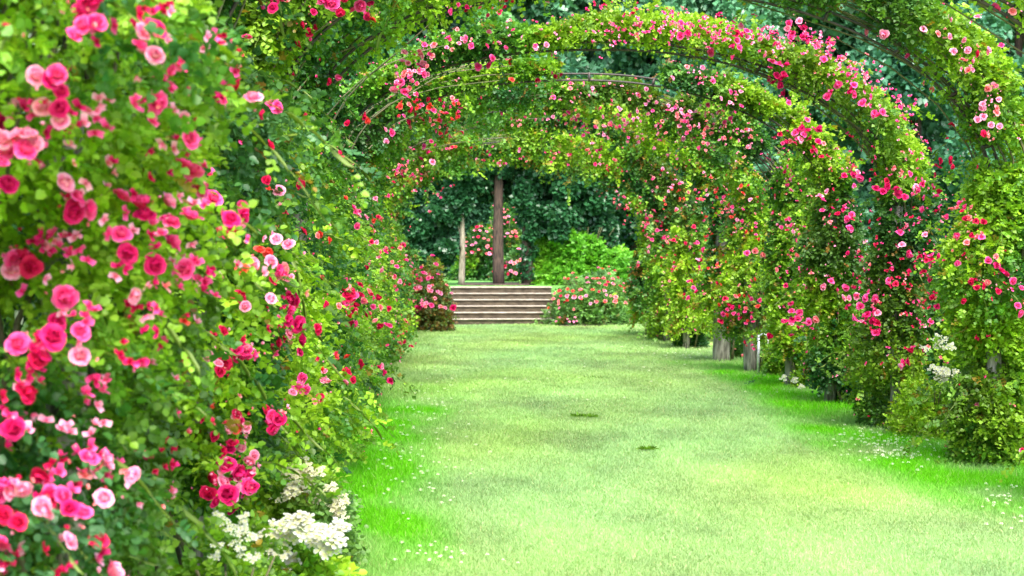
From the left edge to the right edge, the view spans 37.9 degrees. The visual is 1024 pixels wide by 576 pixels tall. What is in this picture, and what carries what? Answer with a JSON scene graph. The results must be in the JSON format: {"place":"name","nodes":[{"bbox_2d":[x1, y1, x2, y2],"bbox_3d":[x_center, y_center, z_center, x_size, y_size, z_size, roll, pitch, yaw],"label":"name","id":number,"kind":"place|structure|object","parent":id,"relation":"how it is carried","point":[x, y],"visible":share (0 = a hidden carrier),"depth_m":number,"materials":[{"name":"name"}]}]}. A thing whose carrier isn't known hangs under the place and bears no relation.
{"place":"outdoors","nodes":[
{"label":"outdoors","id":0,"kind":"place"},
{"bbox_2d":[38,270,1023,575],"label":"lawn","id":1,"kind":"structure","parent":0,"point":[450,284],"depth_m":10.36,"materials":[{"name":"green plant"}]},
{"bbox_2d":[38,2,87,575],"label":"garden arch","id":2,"kind":"structure","parent":1,"relation":"on","point":[64,438],"depth_m":4.30,"materials":[{"name":"plant"}]},
{"bbox_2d":[0,1,323,574],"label":"dark hedge","id":3,"kind":"object","parent":1,"relation":"on","point":[6,327],"depth_m":6.68,"materials":[{"name":"green plant"}]},
{"bbox_2d":[0,0,368,575],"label":"climbing rose","id":4,"kind":"object","parent":1,"relation":"on","point":[127,227],"visible":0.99,"depth_m":4.08,"materials":[{"name":"pink plant"}]},
{"bbox_2d":[17,0,384,575],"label":"climbing rose","id":5,"kind":"object","parent":1,"relation":"on","point":[247,334],"visible":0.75,"depth_m":6.42,"materials":[{"name":"green plant"}]},
{"bbox_2d":[183,0,240,568],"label":"garden arch","id":6,"kind":"structure","parent":1,"relation":"on","point":[231,11],"depth_m":6.70,"materials":[{"name":"plant"}]},
{"bbox_2d":[165,501,295,575],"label":"white shrub","id":7,"kind":"object","parent":1,"relation":"on","point":[212,563],"visible":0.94,"depth_m":5.49,"materials":[{"name":"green plant"}]},
{"bbox_2d":[234,456,370,565],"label":"pale flowering shrub","id":8,"kind":"object","parent":1,"relation":"on","point":[295,495],"visible":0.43,"depth_m":7.54,"materials":[{"name":"white plant"}]},
{"bbox_2d":[247,510,367,575],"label":"white flowering shrub","id":9,"kind":"object","parent":1,"relation":"on","point":[313,550],"visible":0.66,"depth_m":6.43,"materials":[{"name":"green plant"}]},
{"bbox_2d":[183,0,609,521],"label":"climbing rose","id":10,"kind":"object","parent":1,"relation":"on","point":[303,389],"visible":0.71,"depth_m":8.88,"materials":[{"name":"green plant"}]},
{"bbox_2d":[331,1,475,234],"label":"woodland tree","id":11,"kind":"object","parent":1,"relation":"on","point":[420,36],"visible":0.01,"depth_m":63.68,"materials":[{"name":"green plant"}]},
{"bbox_2d":[342,12,469,269],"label":"woodland tree","id":12,"kind":"object","parent":1,"relation":"on","point":[458,25],"depth_m":84.99,"materials":[{"name":"green plant"}]},
{"bbox_2d":[289,7,587,434],"bbox_3d":[-1.124,-0.525,14.260,3.455,4.168,2.502,0,1,-23],"label":"climbing rose","id":13,"kind":"object","parent":1,"relation":"on","point":[474,40],"visible":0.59,"depth_m":13.74,"materials":[{"name":"green plant"}]},
{"bbox_2d":[279,0,608,471],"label":"climbing rose","id":14,"kind":"object","parent":1,"relation":"on","point":[312,76],"visible":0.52,"depth_m":11.26,"materials":[{"name":"green plant"}]},
{"bbox_2d":[323,52,573,404],"bbox_3d":[-1.302,-0.614,15.970,3.307,4.016,2.723,1,1,25],"label":"climbing rose","id":15,"kind":"object","parent":1,"relation":"on","point":[530,67],"visible":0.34,"depth_m":16.21,"materials":[{"name":"green plant"}]},
{"bbox_2d":[369,88,556,373],"bbox_3d":[-1.152,-0.782,20.917,3.314,4.160,2.549,0,1,-21],"label":"climbing rose","id":16,"kind":"object","parent":1,"relation":"on","point":[404,152],"visible":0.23,"depth_m":20.57,"materials":[{"name":"green plant"}]},
{"bbox_2d":[386,133,544,340],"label":"climbing rose","id":17,"kind":"object","parent":1,"relation":"on","point":[469,161],"visible":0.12,"depth_m":28.43,"materials":[{"name":"green plant"}]},
{"bbox_2d":[395,152,544,333],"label":"climbing rose","id":18,"kind":"object","parent":1,"relation":"on","point":[414,255],"visible":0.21,"depth_m":30.75,"materials":[{"name":"green plant"}]},
{"bbox_2d":[383,127,563,345],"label":"climbing rose","id":19,"kind":"object","parent":1,"relation":"on","point":[448,154],"visible":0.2,"depth_m":26.08,"materials":[{"name":"green plant"}]},
{"bbox_2d":[443,222,504,280],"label":"rose bush","id":20,"kind":"object","parent":1,"relation":"on","point":[478,262],"visible":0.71,"depth_m":49.50,"materials":[{"name":"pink plant"}]},
{"bbox_2d":[380,108,578,364],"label":"climbing rose","id":21,"kind":"object","parent":1,"relation":"on","point":[513,125],"visible":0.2,"depth_m":22.70,"materials":[{"name":"green plant"}]},
{"bbox_2d":[337,75,630,386],"bbox_3d":[-1.025,-0.717,18.721,3.912,4.152,3.304,-1,1,-24],"label":"climbing rose","id":22,"kind":"object","parent":1,"relation":"on","point":[485,103],"visible":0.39,"depth_m":18.11,"materials":[{"name":"green plant"}]},
{"bbox_2d":[444,5,535,229],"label":"woodland tree","id":23,"kind":"object","parent":1,"relation":"on","point":[501,18],"depth_m":62.37,"materials":[{"name":"green plant"}]},
{"bbox_2d":[457,282,528,285],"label":"soil bed","id":24,"kind":"object","parent":1,"relation":"on","point":[491,284],"visible":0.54,"depth_m":40.18,"materials":[{"name":"green plant"}]},
{"bbox_2d":[394,163,498,284],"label":"ivy tree","id":25,"kind":"object","parent":24,"relation":"on","point":[452,207],"visible":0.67,"depth_m":40.77,"materials":[{"name":"green plant"}]},
{"bbox_2d":[475,130,522,283],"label":"ivy tree","id":26,"kind":"object","parent":24,"relation":"on","point":[496,189],"visible":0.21,"depth_m":40.90,"materials":[{"name":"brown plant"}]},
{"bbox_2d":[509,156,624,284],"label":"ivy tree","id":27,"kind":"object","parent":24,"relation":"on","point":[551,214],"visible":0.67,"depth_m":40.87,"materials":[{"name":"green plant"}]},
{"bbox_2d":[482,202,521,277],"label":"rose bush","id":28,"kind":"object","parent":1,"relation":"on","point":[514,234],"visible":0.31,"depth_m":53.79,"materials":[{"name":"green plant"}]},
{"bbox_2d":[450,286,554,324],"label":"garden steps","id":29,"kind":"structure","parent":1,"relation":"on","point":[491,305],"depth_m":36.93,"materials":[{"name":"stone"}]},
{"bbox_2d":[486,245,521,281],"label":"rose bush","id":30,"kind":"object","parent":1,"relation":"on","point":[512,259],"visible":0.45,"depth_m":47.53,"materials":[{"name":"green plant"}]},
{"bbox_2d":[8,33,1023,250],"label":"wood","id":31,"kind":"object","parent":1,"relation":"on","point":[857,154],"depth_m":97.08,"materials":[{"name":"green plant"}]},
{"bbox_2d":[392,149,670,341],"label":"garden arch","id":32,"kind":"structure","parent":1,"relation":"on","point":[666,312],"depth_m":28.73,"materials":[{"name":"plant"}]},
{"bbox_2d":[389,136,690,348],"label":"garden arch","id":33,"kind":"structure","parent":1,"relation":"on","point":[686,337],"depth_m":26.42,"materials":[{"name":"plant"}]},
{"bbox_2d":[374,119,729,361],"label":"garden arch","id":34,"kind":"structure","parent":1,"relation":"on","point":[721,350],"depth_m":22.98,"materials":[{"name":"metal"}]},
{"bbox_2d":[469,0,647,144],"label":"woodland tree","id":35,"kind":"object","parent":1,"relation":"on","point":[573,64],"visible":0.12,"depth_m":65.76,"materials":[{"name":"green plant"}]},
{"bbox_2d":[570,412,586,416],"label":"weed tuft","id":36,"kind":"object","parent":1,"relation":"on","point":[577,415],"visible":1,"depth_m":15.06,"materials":[{"name":"green plant"}]},
{"bbox_2d":[498,146,664,334],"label":"climbing rose","id":37,"kind":"object","parent":1,"relation":"on","point":[634,283],"visible":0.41,"depth_m":30.95,"materials":[{"name":"green plant"}]},
{"bbox_2d":[369,93,797,385],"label":"garden arch","id":38,"kind":"structure","parent":1,"relation":"on","point":[788,366],"depth_m":18.43,"materials":[{"name":"plant"}]},
{"bbox_2d":[409,103,758,371],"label":"garden arch","id":39,"kind":"structure","parent":1,"relation":"on","point":[749,358],"depth_m":20.80,"materials":[{"name":"metal"}]},
{"bbox_2d":[531,225,642,284],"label":"bright shrub","id":40,"kind":"object","parent":1,"relation":"on","point":[555,263],"visible":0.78,"depth_m":40.74,"materials":[{"name":"green plant"}]},
{"bbox_2d":[338,72,837,402],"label":"garden arch","id":41,"kind":"structure","parent":1,"relation":"on","point":[832,392],"depth_m":16.44,"materials":[{"name":"metal"}]},
{"bbox_2d":[583,413,597,417],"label":"weed tuft","id":42,"kind":"object","parent":1,"relation":"on","point":[591,415],"visible":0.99,"depth_m":15.06,"materials":[{"name":"green plant"}]},
{"bbox_2d":[413,164,774,276],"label":"terrace hedge","id":43,"kind":"object","parent":1,"relation":"on","point":[474,219],"visible":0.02,"depth_m":57.65,"materials":[{"name":"green plant"}]},
{"bbox_2d":[508,139,692,340],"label":"climbing rose","id":44,"kind":"object","parent":1,"relation":"on","point":[654,289],"visible":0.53,"depth_m":28.53,"materials":[{"name":"green plant"}]},
{"bbox_2d":[559,323,645,325],"bbox_3d":[2.423,0.905,35.923,2.680,0.080,1.700,0,1,-3],"label":"soil bed","id":45,"kind":"object","parent":1,"relation":"on","point":[591,324],"visible":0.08,"depth_m":35.18,"materials":[{"name":"green plant"}]},
{"bbox_2d":[550,314,583,324],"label":"bedding plant","id":46,"kind":"object","parent":45,"relation":"on","point":[562,319],"visible":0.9,"depth_m":35.37,"materials":[{"name":"pink plant"}]},
{"bbox_2d":[532,266,645,324],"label":"rose bush","id":47,"kind":"object","parent":45,"relation":"on","point":[592,299],"visible":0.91,"depth_m":35.62,"materials":[{"name":"green plant"}]},
{"bbox_2d":[511,126,713,346],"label":"climbing rose","id":48,"kind":"object","parent":1,"relation":"on","point":[678,263],"visible":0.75,"depth_m":26.24,"materials":[{"name":"green plant"}]},
{"bbox_2d":[320,41,905,413],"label":"garden arch","id":49,"kind":"structure","parent":1,"relation":"on","point":[898,211],"depth_m":14.06,"materials":[{"name":"plant"}]},
{"bbox_2d":[524,111,742,360],"bbox_3d":[1.953,-0.915,22.994,3.810,4.181,1.382,0,1,-3],"label":"climbing rose","id":50,"kind":"object","parent":1,"relation":"on","point":[706,283],"visible":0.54,"depth_m":22.87,"materials":[{"name":"green plant"}]},
{"bbox_2d":[266,0,1023,433],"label":"garden arch","id":51,"kind":"structure","parent":1,"relation":"on","point":[1004,14],"depth_m":9.30,"materials":[{"name":"plant"}]},
{"bbox_2d":[636,445,657,451],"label":"weed tuft","id":52,"kind":"object","parent":1,"relation":"on","point":[652,447],"visible":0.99,"depth_m":12.46,"materials":[{"name":"green plant"}]},
{"bbox_2d":[292,0,1002,455],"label":"garden arch","id":53,"kind":"structure","parent":1,"relation":"on","point":[990,360],"depth_m":11.59,"materials":[{"name":"plant"}]},
{"bbox_2d":[530,93,771,366],"bbox_3d":[2.114,-0.848,20.673,3.787,4.121,1.671,0,1,-3],"label":"climbing rose","id":54,"kind":"object","parent":1,"relation":"on","point":[731,317],"visible":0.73,"depth_m":20.67,"materials":[{"name":"green plant"}]},
{"bbox_2d":[644,314,673,339],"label":"garden shrub","id":55,"kind":"object","parent":1,"relation":"on","point":[655,336],"visible":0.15,"depth_m":29.18,"materials":[{"name":"green plant"}]},
{"bbox_2d":[610,138,711,254],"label":"dark yew","id":56,"kind":"object","parent":1,"relation":"on","point":[628,236],"visible":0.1,"depth_m":43.23,"materials":[{"name":"green plant"}]},
{"bbox_2d":[550,68,814,383],"bbox_3d":[2.238,-0.731,18.446,3.682,3.966,1.630,0,1,-3],"label":"climbing rose","id":57,"kind":"object","parent":1,"relation":"on","point":[737,134],"visible":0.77,"depth_m":18.25,"materials":[{"name":"green plant"}]},
{"bbox_2d":[580,28,787,134],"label":"woodland tree","id":58,"kind":"object","parent":1,"relation":"on","point":[782,30],"depth_m":78.43,"materials":[{"name":"green plant"}]},
{"bbox_2d":[355,345,1022,562],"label":"clover flowers","id":59,"kind":"object","parent":1,"relation":"on","point":[879,434],"visible":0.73,"depth_m":11.93,"materials":[{"name":"white plant"}]},
{"bbox_2d":[671,328,709,348],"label":"garden shrub","id":60,"kind":"object","parent":1,"relation":"on","point":[702,341],"visible":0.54,"depth_m":26.61,"materials":[{"name":"green plant"}]},
{"bbox_2d":[595,0,791,197],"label":"woodland tree","id":61,"kind":"object","parent":1,"relation":"on","point":[634,63],"visible":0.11,"depth_m":62.15,"materials":[{"name":"green plant"}]},
{"bbox_2d":[703,249,761,340],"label":"background bush","id":62,"kind":"object","parent":1,"relation":"on","point":[712,335],"depth_m":29.03,"materials":[{"name":"green plant"}]},
{"bbox_2d":[535,0,955,427],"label":"climbing rose","id":63,"kind":"object","parent":1,"relation":"on","point":[880,297],"visible":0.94,"depth_m":13.97,"materials":[{"name":"green plant"}]},
{"bbox_2d":[730,337,760,358],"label":"garden shrub","id":64,"kind":"object","parent":1,"relation":"on","point":[738,351],"visible":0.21,"depth_m":23.81,"materials":[{"name":"green plant"}]},
{"bbox_2d":[652,58,873,400],"bbox_3d":[2.933,-0.584,16.550,2.775,3.948,1.630,0,1,-3],"label":"climbing rose","id":65,"kind":"object","parent":1,"relation":"on","point":[814,259],"visible":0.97,"depth_m":16.35,"materials":[{"name":"green plant"}]},
{"bbox_2d":[757,333,768,373],"bbox_3d":[3.417,0.913,20.289,0.178,0.678,0.080,0,1,-3],"label":"water tap","id":66,"kind":"object","parent":1,"relation":"on","point":[758,357],"visible":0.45,"depth_m":20.27,"materials":[{"name":"metal"}]},
{"bbox_2d":[759,341,784,375],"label":"garden shrub","id":67,"kind":"object","parent":1,"relation":"on","point":[775,368],"visible":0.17,"depth_m":20.07,"materials":[{"name":"green plant"}]},
{"bbox_2d":[698,0,895,224],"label":"woodland tree","id":68,"kind":"object","parent":1,"relation":"on","point":[838,46],"visible":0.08,"depth_m":65.00,"materials":[{"name":"green plant"}]},
{"bbox_2d":[777,354,819,388],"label":"garden shrub","id":69,"kind":"object","parent":1,"relation":"on","point":[798,380],"visible":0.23,"depth_m":18.22,"materials":[{"name":"green plant"}]},
{"bbox_2d":[777,26,880,192],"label":"woodland tree","id":70,"kind":"object","parent":1,"relation":"on","point":[840,142],"depth_m":84.80,"materials":[{"name":"green plant"}]},
{"bbox_2d":[836,354,876,403],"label":"garden shrub","id":71,"kind":"object","parent":1,"relation":"on","point":[845,389],"visible":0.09,"depth_m":16.37,"materials":[{"name":"green plant"}]},
{"bbox_2d":[858,240,880,340],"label":"background bush","id":72,"kind":"object","parent":1,"relation":"on","point":[865,265],"visible":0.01,"depth_m":20.32,"materials":[{"name":"green plant"}]},
{"bbox_2d":[728,0,1023,467],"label":"climbing rose","id":73,"kind":"object","parent":1,"relation":"on","point":[955,37],"visible":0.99,"depth_m":11.49,"materials":[{"name":"green plant"}]},
{"bbox_2d":[862,366,889,412],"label":"garden shrub","id":74,"kind":"object","parent":1,"relation":"on","point":[870,395],"visible":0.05,"depth_m":15.16,"materials":[{"name":"green plant"}]},
{"bbox_2d":[876,333,959,441],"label":"garden shrub","id":75,"kind":"object","parent":1,"relation":"on","point":[908,414],"visible":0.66,"depth_m":13.28,"materials":[{"name":"green plant"}]},
{"bbox_2d":[815,0,1021,262],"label":"woodland tree","id":76,"kind":"object","parent":1,"relation":"on","point":[928,129],"visible":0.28,"depth_m":62.27,"materials":[{"name":"green plant"}]},
{"bbox_2d":[878,249,959,384],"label":"background bush","id":77,"kind":"object","parent":1,"relation":"on","point":[931,332],"visible":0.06,"depth_m":17.26,"materials":[{"name":"green plant"}]},
{"bbox_2d":[934,458,958,464],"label":"weed tuft","id":78,"kind":"object","parent":1,"relation":"on","point":[946,461],"visible":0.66,"depth_m":11.57,"materials":[{"name":"green plant"}]},
{"bbox_2d":[934,223,1015,383],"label":"background bush","id":79,"kind":"object","parent":1,"relation":"on","point":[947,357],"visible":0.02,"depth_m":15.20,"materials":[{"name":"green plant"}]},
{"bbox_2d":[932,0,1023,244],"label":"woodland tree","id":80,"kind":"object","parent":1,"relation":"on","point":[1015,54],"visible":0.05,"depth_m":68.72,"materials":[{"name":"green plant"}]},
{"bbox_2d":[934,0,1023,482],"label":"climbing rose","id":81,"kind":"object","parent":1,"relation":"on","point":[1011,11],"visible":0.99,"depth_m":9.49,"materials":[{"name":"green plant"}]},
{"bbox_2d":[944,402,1023,468],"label":"garden shrub","id":82,"kind":"object","parent":1,"relation":"on","point":[992,451],"visible":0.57,"depth_m":11.47,"materials":[{"name":"green plant"}]},
{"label":"soil bed","id":83,"kind":"structure","parent":1,"relation":"on","visible":0},
{"bbox_2d":[408,254,459,331],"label":"rose bush","id":84,"kind":"object","parent":83,"relation":"on","point":[440,317],"visible":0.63,"depth_m":32.84,"materials":[{"name":"pink plant"}]}
]}

